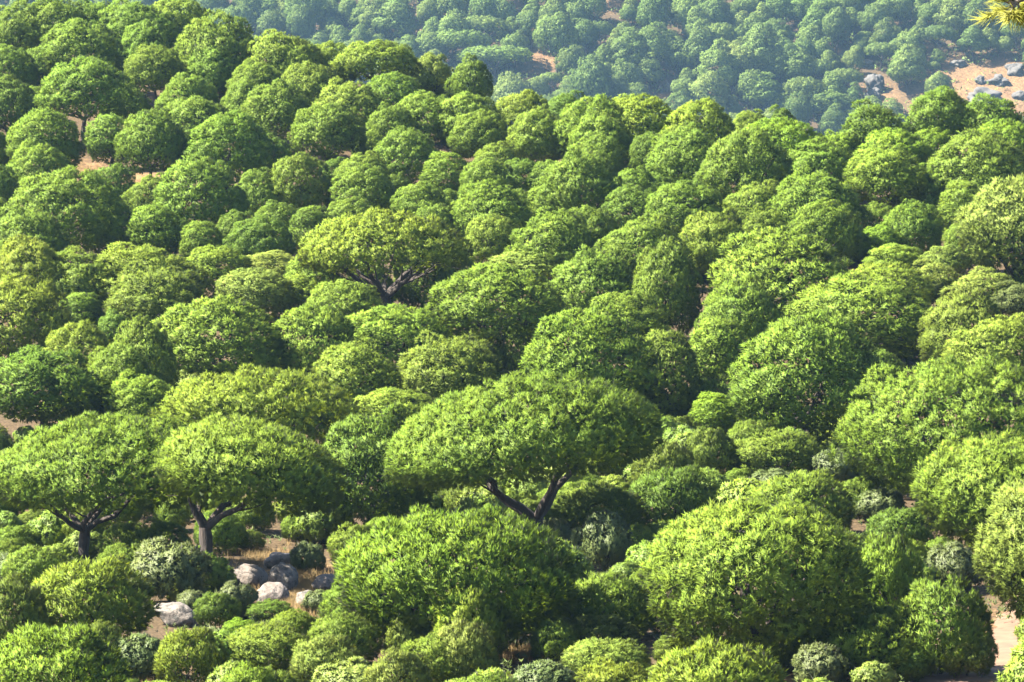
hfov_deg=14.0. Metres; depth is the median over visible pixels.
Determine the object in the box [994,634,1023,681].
shrub
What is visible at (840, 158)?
stone pine
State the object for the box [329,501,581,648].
round pine
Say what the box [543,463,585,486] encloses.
shrub
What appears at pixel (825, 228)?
stone pine
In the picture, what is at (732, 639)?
shrub
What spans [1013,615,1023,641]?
shrub
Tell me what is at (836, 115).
hillside pine
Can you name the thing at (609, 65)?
hillside pine
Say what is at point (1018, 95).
outcrop
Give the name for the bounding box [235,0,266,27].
hillside pine
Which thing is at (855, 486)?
young pine
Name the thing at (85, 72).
stone pine
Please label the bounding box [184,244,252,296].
stone pine
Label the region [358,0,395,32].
hillside pine
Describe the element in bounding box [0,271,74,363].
stone pine
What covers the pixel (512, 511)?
young pine
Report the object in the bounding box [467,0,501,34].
hillside pine
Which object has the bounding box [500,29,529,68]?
hillside pine
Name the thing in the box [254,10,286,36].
hillside pine
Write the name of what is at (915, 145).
stone pine
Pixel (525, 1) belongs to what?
hillside pine
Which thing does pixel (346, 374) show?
stone pine
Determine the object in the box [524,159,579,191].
stone pine
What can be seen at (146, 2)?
hillside pine
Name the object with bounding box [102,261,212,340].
stone pine
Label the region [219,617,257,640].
young pine
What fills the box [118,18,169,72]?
stone pine
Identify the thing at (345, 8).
hillside pine
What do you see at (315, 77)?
stone pine
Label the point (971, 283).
open pine
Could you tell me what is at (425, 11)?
hillside pine
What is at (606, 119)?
stone pine
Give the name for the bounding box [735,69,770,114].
hillside pine
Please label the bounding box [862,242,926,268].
stone pine
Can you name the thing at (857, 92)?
hillside pine
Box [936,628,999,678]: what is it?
young pine
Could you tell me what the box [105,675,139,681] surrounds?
young pine
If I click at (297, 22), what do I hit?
hillside pine
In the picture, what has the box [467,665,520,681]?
shrub
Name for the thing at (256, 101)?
stone pine
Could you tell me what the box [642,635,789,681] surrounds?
young pine
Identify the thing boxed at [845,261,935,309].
stone pine
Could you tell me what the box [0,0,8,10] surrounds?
hillside pine
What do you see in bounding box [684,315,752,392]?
slender pine
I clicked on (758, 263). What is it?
stone pine
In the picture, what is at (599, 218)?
stone pine
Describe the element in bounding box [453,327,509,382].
young pine
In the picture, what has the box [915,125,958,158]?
stone pine
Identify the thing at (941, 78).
hillside pine
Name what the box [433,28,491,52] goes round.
hillside pine
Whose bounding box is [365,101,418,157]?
stone pine
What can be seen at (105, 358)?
stone pine
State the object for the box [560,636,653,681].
young pine
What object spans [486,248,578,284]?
open pine
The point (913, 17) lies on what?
hillside pine
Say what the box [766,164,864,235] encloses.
stone pine
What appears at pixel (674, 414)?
shrub
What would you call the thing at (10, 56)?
stone pine
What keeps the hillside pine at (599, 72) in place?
on the ground at (966, 76)
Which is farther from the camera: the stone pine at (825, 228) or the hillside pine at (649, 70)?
the hillside pine at (649, 70)
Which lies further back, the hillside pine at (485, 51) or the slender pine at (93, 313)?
the hillside pine at (485, 51)
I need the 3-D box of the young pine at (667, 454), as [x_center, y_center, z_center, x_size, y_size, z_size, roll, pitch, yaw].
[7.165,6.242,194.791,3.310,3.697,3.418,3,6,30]
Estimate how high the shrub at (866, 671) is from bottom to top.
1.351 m
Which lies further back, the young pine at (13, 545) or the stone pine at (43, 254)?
the stone pine at (43, 254)
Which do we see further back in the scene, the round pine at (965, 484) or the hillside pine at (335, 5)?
the hillside pine at (335, 5)
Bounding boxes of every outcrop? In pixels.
[863,59,873,66]
[864,74,885,91]
[864,87,880,99]
[949,59,966,67]
[967,86,1001,102]
[974,75,986,84]
[986,74,1009,86]
[1004,63,1023,75]
[1011,90,1023,99]
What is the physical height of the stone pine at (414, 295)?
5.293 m
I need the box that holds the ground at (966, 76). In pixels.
[0,0,1023,681]
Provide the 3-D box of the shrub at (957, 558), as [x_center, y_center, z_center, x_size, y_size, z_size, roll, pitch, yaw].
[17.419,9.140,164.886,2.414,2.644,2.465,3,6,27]
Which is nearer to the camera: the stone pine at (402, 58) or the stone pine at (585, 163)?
the stone pine at (585, 163)
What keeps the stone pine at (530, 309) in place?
on the ground at (966, 76)
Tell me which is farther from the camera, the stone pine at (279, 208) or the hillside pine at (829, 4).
the hillside pine at (829, 4)
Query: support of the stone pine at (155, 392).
on the ground at (966, 76)
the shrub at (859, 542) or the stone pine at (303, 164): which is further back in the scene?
the stone pine at (303, 164)
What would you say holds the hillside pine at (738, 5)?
on the ground at (966, 76)
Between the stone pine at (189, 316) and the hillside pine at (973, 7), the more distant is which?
the hillside pine at (973, 7)
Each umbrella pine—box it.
[0,409,230,558]
[146,361,365,444]
[151,413,353,593]
[297,205,474,324]
[381,367,665,525]
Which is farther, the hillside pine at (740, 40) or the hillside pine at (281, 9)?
the hillside pine at (281, 9)
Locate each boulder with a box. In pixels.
[154,602,197,627]
[234,563,268,588]
[256,582,289,601]
[263,552,291,568]
[268,562,297,592]
[295,590,311,602]
[311,574,338,589]
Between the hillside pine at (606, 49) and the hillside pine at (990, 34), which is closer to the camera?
the hillside pine at (606, 49)
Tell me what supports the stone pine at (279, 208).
on the ground at (966, 76)
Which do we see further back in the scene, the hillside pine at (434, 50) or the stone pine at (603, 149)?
the hillside pine at (434, 50)
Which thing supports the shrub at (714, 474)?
on the ground at (966, 76)
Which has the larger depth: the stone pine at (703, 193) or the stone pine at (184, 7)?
the stone pine at (184, 7)
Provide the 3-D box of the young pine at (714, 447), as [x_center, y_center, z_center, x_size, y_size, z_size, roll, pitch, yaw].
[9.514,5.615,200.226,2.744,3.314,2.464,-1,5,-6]
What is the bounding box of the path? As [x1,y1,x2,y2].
[907,588,1021,681]
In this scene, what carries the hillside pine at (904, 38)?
on the ground at (966, 76)
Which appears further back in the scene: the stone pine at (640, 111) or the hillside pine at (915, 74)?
the hillside pine at (915, 74)
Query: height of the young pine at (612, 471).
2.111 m
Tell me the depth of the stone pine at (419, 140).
305.67 m
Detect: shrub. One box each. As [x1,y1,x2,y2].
[0,423,15,450]
[0,510,24,535]
[0,551,35,581]
[12,425,35,442]
[28,508,81,548]
[42,543,72,560]
[61,552,90,577]
[63,530,100,559]
[112,631,172,681]
[123,535,213,602]
[145,679,174,681]
[157,545,228,592]
[168,369,201,393]
[174,485,241,518]
[176,589,205,612]
[195,629,250,674]
[206,659,247,681]
[212,580,259,619]
[214,498,241,515]
[217,565,237,591]
[288,500,358,544]
[289,540,325,570]
[300,589,335,614]
[310,655,381,681]
[412,489,448,512]
[445,677,466,681]
[451,493,502,525]
[454,485,510,518]
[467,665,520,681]
[470,465,510,493]
[505,472,549,503]
[510,658,577,681]
[515,537,599,589]
[532,615,581,646]
[539,517,573,544]
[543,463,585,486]
[569,508,632,571]
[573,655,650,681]
[601,474,631,489]
[610,562,644,581]
[620,463,659,482]
[624,543,654,570]
[632,537,676,572]
[639,415,680,444]
[644,519,671,538]
[652,394,682,418]
[660,424,696,447]
[669,430,717,460]
[685,466,728,495]
[711,475,765,510]
[724,634,740,649]
[727,457,756,475]
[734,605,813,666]
[752,467,791,492]
[778,425,813,461]
[790,641,850,681]
[792,469,811,497]
[800,676,833,681]
[809,448,860,488]
[821,435,846,451]
[824,414,882,446]
[828,447,867,488]
[839,538,864,563]
[848,660,897,681]
[852,532,867,547]
[854,485,907,520]
[899,556,941,593]
[926,539,984,590]
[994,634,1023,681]
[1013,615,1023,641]
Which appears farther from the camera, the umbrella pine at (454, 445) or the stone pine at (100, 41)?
the stone pine at (100, 41)
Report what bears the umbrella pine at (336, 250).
on the ground at (966, 76)
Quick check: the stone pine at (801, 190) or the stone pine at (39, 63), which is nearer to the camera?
the stone pine at (801, 190)
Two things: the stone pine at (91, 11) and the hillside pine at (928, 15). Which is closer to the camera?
the stone pine at (91, 11)
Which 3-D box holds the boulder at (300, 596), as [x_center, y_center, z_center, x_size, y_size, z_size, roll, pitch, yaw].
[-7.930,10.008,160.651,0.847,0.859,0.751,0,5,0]
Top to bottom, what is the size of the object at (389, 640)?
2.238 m
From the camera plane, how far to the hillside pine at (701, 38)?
1469.53 m
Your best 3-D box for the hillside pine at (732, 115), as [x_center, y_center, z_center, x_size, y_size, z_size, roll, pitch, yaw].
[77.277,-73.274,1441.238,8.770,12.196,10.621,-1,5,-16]
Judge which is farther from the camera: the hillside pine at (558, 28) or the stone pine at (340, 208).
the hillside pine at (558, 28)
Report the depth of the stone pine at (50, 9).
357.77 m
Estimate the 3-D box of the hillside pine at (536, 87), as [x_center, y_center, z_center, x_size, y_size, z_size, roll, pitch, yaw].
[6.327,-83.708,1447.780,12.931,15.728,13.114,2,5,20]
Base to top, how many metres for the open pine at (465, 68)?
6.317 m
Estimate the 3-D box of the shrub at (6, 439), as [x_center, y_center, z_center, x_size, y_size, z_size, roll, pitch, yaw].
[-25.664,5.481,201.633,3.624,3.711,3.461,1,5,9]
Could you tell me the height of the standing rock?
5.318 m
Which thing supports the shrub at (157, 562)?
on the ground at (966, 76)
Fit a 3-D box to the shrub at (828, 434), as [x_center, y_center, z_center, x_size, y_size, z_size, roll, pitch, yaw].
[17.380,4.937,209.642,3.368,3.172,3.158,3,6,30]
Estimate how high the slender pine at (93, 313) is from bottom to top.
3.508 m
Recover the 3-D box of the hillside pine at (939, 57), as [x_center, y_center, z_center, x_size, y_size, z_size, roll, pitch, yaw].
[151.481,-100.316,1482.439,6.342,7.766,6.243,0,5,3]
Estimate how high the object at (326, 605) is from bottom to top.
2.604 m
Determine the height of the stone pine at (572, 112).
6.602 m
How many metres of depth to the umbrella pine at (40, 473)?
168.28 m
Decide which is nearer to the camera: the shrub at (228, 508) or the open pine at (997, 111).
the shrub at (228, 508)
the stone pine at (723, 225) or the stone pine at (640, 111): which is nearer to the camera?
the stone pine at (723, 225)
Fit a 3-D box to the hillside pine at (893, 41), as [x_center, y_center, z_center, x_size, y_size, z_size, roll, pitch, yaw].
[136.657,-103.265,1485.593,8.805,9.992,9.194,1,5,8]
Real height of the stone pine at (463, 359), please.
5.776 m
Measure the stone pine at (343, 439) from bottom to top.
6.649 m
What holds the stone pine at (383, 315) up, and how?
on the ground at (966, 76)
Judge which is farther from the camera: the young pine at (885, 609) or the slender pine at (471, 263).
the slender pine at (471, 263)
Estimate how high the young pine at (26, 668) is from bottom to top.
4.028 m
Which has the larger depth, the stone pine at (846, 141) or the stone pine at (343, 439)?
the stone pine at (846, 141)
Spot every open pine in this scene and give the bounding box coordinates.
[0,344,111,429]
[95,308,130,343]
[107,81,152,130]
[213,209,260,245]
[232,249,303,286]
[283,248,348,295]
[318,156,345,180]
[339,261,400,306]
[405,51,456,102]
[443,52,494,102]
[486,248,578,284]
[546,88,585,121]
[689,244,719,278]
[769,104,796,146]
[836,97,906,150]
[853,345,906,391]
[893,84,983,146]
[910,257,963,306]
[916,275,949,305]
[918,243,970,276]
[938,265,1019,307]
[952,92,1023,143]
[988,279,1023,318]
[1004,254,1023,284]
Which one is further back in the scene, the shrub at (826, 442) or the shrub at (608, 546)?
the shrub at (826, 442)
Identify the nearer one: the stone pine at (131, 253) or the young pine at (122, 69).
the stone pine at (131, 253)
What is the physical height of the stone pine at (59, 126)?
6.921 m
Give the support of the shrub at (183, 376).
on the ground at (966, 76)
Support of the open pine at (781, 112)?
on the ground at (966, 76)
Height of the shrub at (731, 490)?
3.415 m
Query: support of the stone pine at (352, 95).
on the ground at (966, 76)
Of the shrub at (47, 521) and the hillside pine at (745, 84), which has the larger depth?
the hillside pine at (745, 84)
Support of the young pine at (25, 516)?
on the ground at (966, 76)
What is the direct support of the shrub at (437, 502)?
on the ground at (966, 76)
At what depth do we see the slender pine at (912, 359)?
237.09 m
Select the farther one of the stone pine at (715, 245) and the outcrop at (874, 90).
the outcrop at (874, 90)
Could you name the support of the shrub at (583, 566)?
on the ground at (966, 76)
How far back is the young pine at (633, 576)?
162.52 m
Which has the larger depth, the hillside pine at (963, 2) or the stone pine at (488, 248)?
the hillside pine at (963, 2)
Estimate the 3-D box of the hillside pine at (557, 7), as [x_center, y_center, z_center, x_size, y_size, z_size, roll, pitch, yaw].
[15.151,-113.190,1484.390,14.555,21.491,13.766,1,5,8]
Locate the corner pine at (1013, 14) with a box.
[969,0,1023,33]
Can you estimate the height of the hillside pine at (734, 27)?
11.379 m
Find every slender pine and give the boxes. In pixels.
[16,85,50,110]
[58,291,105,338]
[83,111,132,170]
[124,202,182,261]
[158,217,192,253]
[178,219,223,266]
[288,205,333,255]
[350,130,385,165]
[418,150,468,203]
[436,257,474,280]
[630,327,700,416]
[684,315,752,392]
[687,391,738,434]
[884,320,921,365]
[935,180,987,242]
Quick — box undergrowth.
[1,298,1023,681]
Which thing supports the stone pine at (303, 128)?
on the ground at (966, 76)
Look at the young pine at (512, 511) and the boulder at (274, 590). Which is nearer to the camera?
the boulder at (274, 590)
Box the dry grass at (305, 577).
[55,159,860,681]
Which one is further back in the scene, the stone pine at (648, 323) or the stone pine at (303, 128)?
the stone pine at (303, 128)
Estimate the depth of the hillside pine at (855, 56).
1475.64 m
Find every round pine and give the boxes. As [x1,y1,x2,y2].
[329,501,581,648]
[635,495,874,667]
[823,352,1023,501]
[908,428,1023,549]
[952,172,1023,311]
[971,477,1023,619]
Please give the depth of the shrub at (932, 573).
163.14 m
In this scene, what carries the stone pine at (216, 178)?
on the ground at (966, 76)
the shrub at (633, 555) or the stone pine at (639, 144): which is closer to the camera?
the shrub at (633, 555)
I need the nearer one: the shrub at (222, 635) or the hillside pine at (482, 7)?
the shrub at (222, 635)
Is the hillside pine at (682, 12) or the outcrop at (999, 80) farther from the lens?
the hillside pine at (682, 12)
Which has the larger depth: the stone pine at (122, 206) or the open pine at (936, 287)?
the stone pine at (122, 206)
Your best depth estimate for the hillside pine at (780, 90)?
1457.42 m
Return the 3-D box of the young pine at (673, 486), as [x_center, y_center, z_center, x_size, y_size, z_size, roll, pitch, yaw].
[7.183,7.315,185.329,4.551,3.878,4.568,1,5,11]
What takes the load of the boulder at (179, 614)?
on the ground at (966, 76)
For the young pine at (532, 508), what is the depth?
180.33 m
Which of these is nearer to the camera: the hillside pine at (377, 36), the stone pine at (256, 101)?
the stone pine at (256, 101)
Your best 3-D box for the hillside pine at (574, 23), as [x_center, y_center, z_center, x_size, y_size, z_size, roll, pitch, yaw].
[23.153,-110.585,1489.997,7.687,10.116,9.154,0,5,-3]
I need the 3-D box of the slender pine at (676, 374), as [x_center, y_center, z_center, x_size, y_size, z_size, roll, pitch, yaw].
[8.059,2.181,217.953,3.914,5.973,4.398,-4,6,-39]
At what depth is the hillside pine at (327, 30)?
1485.92 m
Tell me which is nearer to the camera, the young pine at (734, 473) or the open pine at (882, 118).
the young pine at (734, 473)
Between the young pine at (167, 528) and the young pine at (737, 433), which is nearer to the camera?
the young pine at (167, 528)
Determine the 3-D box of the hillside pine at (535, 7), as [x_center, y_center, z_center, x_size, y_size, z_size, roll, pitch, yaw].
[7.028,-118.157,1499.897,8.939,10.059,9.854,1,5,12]
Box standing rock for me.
[663,80,670,91]
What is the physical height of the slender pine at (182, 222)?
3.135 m
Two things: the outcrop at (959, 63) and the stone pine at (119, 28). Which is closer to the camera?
the stone pine at (119, 28)
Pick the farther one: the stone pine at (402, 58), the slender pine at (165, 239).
the stone pine at (402, 58)
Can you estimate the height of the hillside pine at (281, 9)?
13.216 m
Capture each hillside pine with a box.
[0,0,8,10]
[6,0,31,16]
[70,0,92,8]
[93,0,119,20]
[130,0,157,10]
[195,0,222,12]
[210,7,229,36]
[217,0,230,9]
[217,5,257,27]
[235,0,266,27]
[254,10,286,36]
[255,0,280,18]
[274,0,286,14]
[284,0,329,39]
[284,3,316,39]
[308,29,333,47]
[308,39,328,48]
[317,14,344,33]
[318,0,336,23]
[322,21,342,41]
[326,0,340,17]
[328,25,352,47]
[331,35,366,79]
[337,0,359,25]
[348,2,367,26]
[349,23,372,43]
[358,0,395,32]
[358,28,376,42]
[367,34,388,46]
[371,0,420,40]
[377,0,409,7]
[392,37,405,45]
[400,34,424,68]
[405,33,416,43]
[413,31,449,59]
[416,0,441,23]
[416,20,442,42]
[418,48,448,74]
[423,16,439,30]
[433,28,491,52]
[434,0,469,18]
[438,8,473,61]
[455,44,533,81]
[459,15,508,42]
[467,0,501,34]
[480,72,496,90]
[487,44,509,74]
[489,70,535,123]
[491,0,517,27]
[496,16,521,39]
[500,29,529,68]
[513,9,538,49]
[520,0,539,3]
[522,0,541,14]
[524,78,548,95]
[532,11,581,72]
[532,76,549,94]
[535,0,572,51]
[536,94,554,104]
[537,72,562,96]
[552,87,580,97]
[553,44,589,76]
[558,74,584,97]
[561,0,583,10]
[566,0,589,23]
[567,53,613,99]
[571,18,580,37]
[574,18,598,52]
[583,0,609,19]
[588,20,613,51]
[594,43,614,64]
[601,62,616,75]
[604,26,649,66]
[606,28,627,52]
[606,73,628,98]
[611,58,645,90]
[615,21,631,34]
[619,5,637,26]
[622,0,640,12]
[623,81,648,101]
[628,22,675,72]
[636,0,675,38]
[638,51,665,92]
[659,29,682,63]
[661,36,690,77]
[664,82,700,123]
[670,78,694,91]
[671,0,699,21]
[671,0,700,41]
[678,67,697,86]
[680,18,721,68]
[681,6,711,37]
[685,70,733,116]
[692,37,740,92]
[693,2,708,12]
[701,0,730,22]
[704,22,736,47]
[715,22,737,36]
[717,40,766,73]
[722,95,743,113]
[723,25,749,44]
[724,8,740,24]
[725,36,747,72]
[728,111,741,121]
[730,0,760,17]
[731,10,753,29]
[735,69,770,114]
[737,22,783,76]
[743,12,768,35]
[743,71,785,111]
[747,24,776,47]
[752,2,776,22]
[761,48,794,81]
[762,107,782,119]
[763,0,796,22]
[763,17,793,42]
[764,81,784,110]
[771,40,806,73]
[774,29,792,52]
[774,93,789,114]
[778,47,817,79]
[782,76,825,99]
[784,0,814,30]
[784,90,812,123]
[793,36,814,57]
[794,24,826,43]
[797,2,829,32]
[804,88,852,113]
[805,0,842,12]
[807,36,834,59]
[808,59,833,80]
[817,103,846,135]
[818,49,845,70]
[821,5,853,54]
[822,71,848,98]
[829,0,855,10]
[833,68,863,87]
[838,117,865,133]
[841,49,865,71]
[844,81,864,106]
[845,7,861,32]
[846,104,857,117]
[848,0,865,14]
[850,45,864,58]
[852,31,869,46]
[853,37,868,53]
[856,2,888,31]
[856,95,882,120]
[857,30,871,37]
[862,0,877,5]
[864,42,898,70]
[866,37,879,56]
[871,0,896,20]
[871,17,897,56]
[882,98,909,124]
[886,49,910,89]
[887,0,913,26]
[887,38,903,57]
[887,43,927,94]
[891,25,902,38]
[896,27,926,52]
[908,25,924,41]
[908,48,926,69]
[909,0,926,21]
[914,16,930,39]
[916,3,940,25]
[922,24,958,49]
[924,61,940,72]
[924,71,954,94]
[930,0,952,18]
[930,48,945,63]
[933,0,968,42]
[947,0,969,19]
[957,24,989,62]
[959,0,991,32]
[970,0,991,18]
[978,27,998,57]
[984,1,1009,23]
[988,17,1004,35]
[993,35,1014,58]
[1000,6,1023,50]
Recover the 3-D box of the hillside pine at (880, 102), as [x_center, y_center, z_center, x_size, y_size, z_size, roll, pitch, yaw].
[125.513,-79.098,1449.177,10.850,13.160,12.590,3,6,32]
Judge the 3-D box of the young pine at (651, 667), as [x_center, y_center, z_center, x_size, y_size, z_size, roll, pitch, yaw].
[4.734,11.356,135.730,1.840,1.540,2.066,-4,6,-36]
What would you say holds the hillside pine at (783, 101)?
on the ground at (966, 76)
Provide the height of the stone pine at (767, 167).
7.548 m
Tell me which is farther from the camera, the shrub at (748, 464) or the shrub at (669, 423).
the shrub at (669, 423)
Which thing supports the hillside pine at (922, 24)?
on the ground at (966, 76)
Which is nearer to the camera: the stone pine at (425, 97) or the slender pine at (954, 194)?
the slender pine at (954, 194)
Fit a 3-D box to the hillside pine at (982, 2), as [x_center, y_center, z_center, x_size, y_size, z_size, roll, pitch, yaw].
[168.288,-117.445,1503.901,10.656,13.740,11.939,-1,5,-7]
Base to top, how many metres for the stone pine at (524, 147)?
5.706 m
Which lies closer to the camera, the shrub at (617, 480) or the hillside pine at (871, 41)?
the shrub at (617, 480)
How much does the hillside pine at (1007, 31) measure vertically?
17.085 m
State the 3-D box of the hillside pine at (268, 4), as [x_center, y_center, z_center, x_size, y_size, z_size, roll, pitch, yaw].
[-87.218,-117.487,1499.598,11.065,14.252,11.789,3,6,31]
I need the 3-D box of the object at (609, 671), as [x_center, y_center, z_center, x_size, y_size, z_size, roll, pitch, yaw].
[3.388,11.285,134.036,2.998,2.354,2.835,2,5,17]
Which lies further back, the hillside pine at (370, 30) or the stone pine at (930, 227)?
the hillside pine at (370, 30)
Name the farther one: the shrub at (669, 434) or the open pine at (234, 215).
the open pine at (234, 215)
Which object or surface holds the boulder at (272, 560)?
on the ground at (966, 76)
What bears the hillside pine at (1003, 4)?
on the ground at (966, 76)
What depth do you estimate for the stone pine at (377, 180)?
290.68 m
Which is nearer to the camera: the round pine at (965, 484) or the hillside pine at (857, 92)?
the round pine at (965, 484)
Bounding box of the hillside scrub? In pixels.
[0,0,1022,143]
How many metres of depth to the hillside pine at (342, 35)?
1478.48 m
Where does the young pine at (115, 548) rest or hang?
on the ground at (966, 76)
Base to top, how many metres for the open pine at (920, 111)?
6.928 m
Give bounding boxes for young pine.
[0,501,19,515]
[0,519,6,532]
[0,524,41,551]
[0,537,30,553]
[0,543,72,588]
[0,569,50,663]
[0,619,133,681]
[17,509,47,532]
[31,495,64,510]
[31,551,162,652]
[56,504,105,541]
[65,618,128,680]
[82,486,144,530]
[95,520,158,559]
[96,542,140,592]
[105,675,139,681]
[107,57,128,84]
[126,517,192,549]
[140,489,152,518]
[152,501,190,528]
[153,626,232,681]
[162,493,179,513]
[192,510,248,554]
[192,591,241,630]
[193,507,233,538]
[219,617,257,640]
[220,658,283,681]
[224,619,318,671]
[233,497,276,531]
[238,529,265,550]
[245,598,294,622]
[246,663,300,681]
[268,607,319,647]
[272,500,300,520]
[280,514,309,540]
[289,633,367,681]
[306,611,383,664]
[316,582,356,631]
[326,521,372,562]
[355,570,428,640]
[362,646,433,681]
[365,515,406,551]
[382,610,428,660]
[400,628,483,681]
[427,78,453,104]
[428,579,513,657]
[429,616,500,681]
[440,478,494,513]
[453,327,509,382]
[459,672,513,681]
[496,323,545,377]
[502,508,518,526]
[513,497,550,515]
[513,504,553,523]
[529,620,578,661]
[536,481,589,509]
[547,504,571,528]
[551,480,647,531]
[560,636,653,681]
[561,570,656,639]
[568,471,602,487]
[570,613,642,647]
[584,458,625,481]
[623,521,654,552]
[626,464,720,530]
[629,437,696,498]
[630,571,659,600]
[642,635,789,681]
[642,666,669,681]
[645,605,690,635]
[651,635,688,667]
[664,415,696,429]
[683,374,741,421]
[684,425,737,476]
[723,418,781,467]
[725,467,751,482]
[731,427,823,474]
[747,468,857,536]
[810,428,827,446]
[811,611,919,673]
[836,474,900,510]
[843,602,925,659]
[847,531,927,623]
[862,506,939,548]
[874,642,938,681]
[883,457,918,498]
[887,572,995,678]
[889,539,931,561]
[924,536,963,558]
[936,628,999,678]
[965,530,982,551]
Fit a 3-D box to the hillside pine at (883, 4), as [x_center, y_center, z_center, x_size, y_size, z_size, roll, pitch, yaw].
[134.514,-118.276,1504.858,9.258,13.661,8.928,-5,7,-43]
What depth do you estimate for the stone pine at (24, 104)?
327.25 m
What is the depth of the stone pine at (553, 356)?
216.05 m
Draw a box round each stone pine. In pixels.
[0,0,54,68]
[0,43,39,103]
[0,73,38,141]
[0,131,9,169]
[0,164,20,203]
[0,164,125,254]
[0,197,11,218]
[0,202,73,274]
[0,234,70,312]
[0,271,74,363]
[4,107,87,170]
[6,137,71,202]
[18,0,87,44]
[21,43,60,89]
[33,54,134,148]
[34,319,112,390]
[35,244,120,318]
[37,393,102,427]
[39,17,128,97]
[66,0,123,50]
[75,240,208,311]
[81,195,150,260]
[82,162,135,208]
[83,336,165,411]
[96,0,183,57]
[98,369,176,426]
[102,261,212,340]
[107,314,180,405]
[112,18,139,44]
[113,107,185,190]
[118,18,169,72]
[123,43,187,110]
[123,172,177,215]
[139,293,290,389]
[148,0,214,58]
[152,152,250,235]
[154,71,220,125]
[160,95,233,149]
[170,8,259,100]
[177,109,273,193]
[179,44,237,97]
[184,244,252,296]
[212,267,296,319]
[219,74,277,134]
[221,214,296,265]
[225,57,282,108]
[233,166,290,219]
[240,78,313,162]
[241,28,326,96]
[243,131,295,176]
[253,199,300,237]
[266,151,331,214]
[267,269,335,319]
[267,303,360,382]
[274,60,341,112]
[275,42,328,81]
[287,102,367,177]
[300,336,409,415]
[302,39,358,85]
[304,278,386,336]
[311,76,385,132]
[313,402,435,531]
[323,162,398,217]
[324,195,377,241]
[329,38,419,90]
[332,150,394,196]
[334,303,453,384]
[348,386,435,443]
[363,71,427,123]
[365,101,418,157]
[373,125,440,184]
[379,171,410,201]
[387,329,512,411]
[389,180,450,222]
[391,89,460,144]
[392,241,458,311]
[412,200,462,246]
[424,260,574,354]
[432,188,462,209]
[435,91,497,147]
[446,108,510,158]
[449,178,534,246]
[458,157,517,210]
[463,213,522,263]
[472,140,522,182]
[494,88,554,141]
[498,157,544,198]
[499,187,541,233]
[503,206,597,279]
[506,103,568,161]
[518,303,665,418]
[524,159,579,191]
[524,176,582,231]
[535,144,625,221]
[544,244,639,325]
[545,92,633,159]
[558,204,623,254]
[566,110,634,166]
[568,131,628,187]
[583,289,671,356]
[594,213,694,280]
[597,92,679,158]
[599,182,662,243]
[614,164,658,214]
[628,131,669,169]
[628,235,706,340]
[640,121,730,197]
[642,172,687,208]
[642,179,727,235]
[661,96,736,164]
[675,206,751,282]
[691,125,795,209]
[693,273,786,362]
[698,237,751,273]
[705,224,858,332]
[716,178,795,230]
[725,306,887,436]
[732,108,780,145]
[732,116,829,185]
[740,205,793,254]
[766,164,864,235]
[779,266,956,363]
[783,135,855,196]
[787,196,863,266]
[823,129,860,163]
[829,229,870,263]
[842,142,929,220]
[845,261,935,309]
[852,127,935,202]
[852,200,897,243]
[859,222,903,259]
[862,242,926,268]
[878,198,944,257]
[888,162,958,216]
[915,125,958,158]
[916,287,1010,374]
[926,127,1023,207]
[939,312,1023,398]
[941,219,994,274]
[967,118,1023,163]
[974,162,1022,194]
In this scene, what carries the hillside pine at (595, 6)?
on the ground at (966, 76)
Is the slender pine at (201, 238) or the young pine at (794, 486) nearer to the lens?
the young pine at (794, 486)
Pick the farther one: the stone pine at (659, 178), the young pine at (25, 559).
the stone pine at (659, 178)
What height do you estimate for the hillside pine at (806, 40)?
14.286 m
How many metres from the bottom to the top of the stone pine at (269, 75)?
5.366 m
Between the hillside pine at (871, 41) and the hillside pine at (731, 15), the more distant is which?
the hillside pine at (731, 15)
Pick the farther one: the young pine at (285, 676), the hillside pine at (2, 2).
the hillside pine at (2, 2)
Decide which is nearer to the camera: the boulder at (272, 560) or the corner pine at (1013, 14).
the corner pine at (1013, 14)
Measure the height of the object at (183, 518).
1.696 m
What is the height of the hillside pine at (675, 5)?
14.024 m
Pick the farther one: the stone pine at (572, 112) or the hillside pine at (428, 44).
the hillside pine at (428, 44)
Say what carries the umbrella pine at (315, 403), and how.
on the ground at (966, 76)
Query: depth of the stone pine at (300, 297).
254.06 m
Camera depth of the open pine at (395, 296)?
253.46 m
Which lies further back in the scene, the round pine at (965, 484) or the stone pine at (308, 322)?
the stone pine at (308, 322)
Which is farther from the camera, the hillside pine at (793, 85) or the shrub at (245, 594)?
the hillside pine at (793, 85)
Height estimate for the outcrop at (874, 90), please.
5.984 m
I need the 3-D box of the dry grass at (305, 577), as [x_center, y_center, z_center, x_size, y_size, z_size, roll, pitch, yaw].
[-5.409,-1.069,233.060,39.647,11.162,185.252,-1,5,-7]
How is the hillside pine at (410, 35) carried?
on the ground at (966, 76)
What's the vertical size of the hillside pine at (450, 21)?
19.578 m
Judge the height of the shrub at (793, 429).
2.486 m
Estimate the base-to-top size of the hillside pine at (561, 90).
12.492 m
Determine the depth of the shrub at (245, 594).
157.69 m
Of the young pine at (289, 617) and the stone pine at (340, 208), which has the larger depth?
the stone pine at (340, 208)
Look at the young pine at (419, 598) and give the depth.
146.96 m
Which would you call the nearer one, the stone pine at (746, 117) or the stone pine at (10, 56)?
the stone pine at (746, 117)
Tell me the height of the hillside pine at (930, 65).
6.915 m
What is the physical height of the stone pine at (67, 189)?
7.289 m

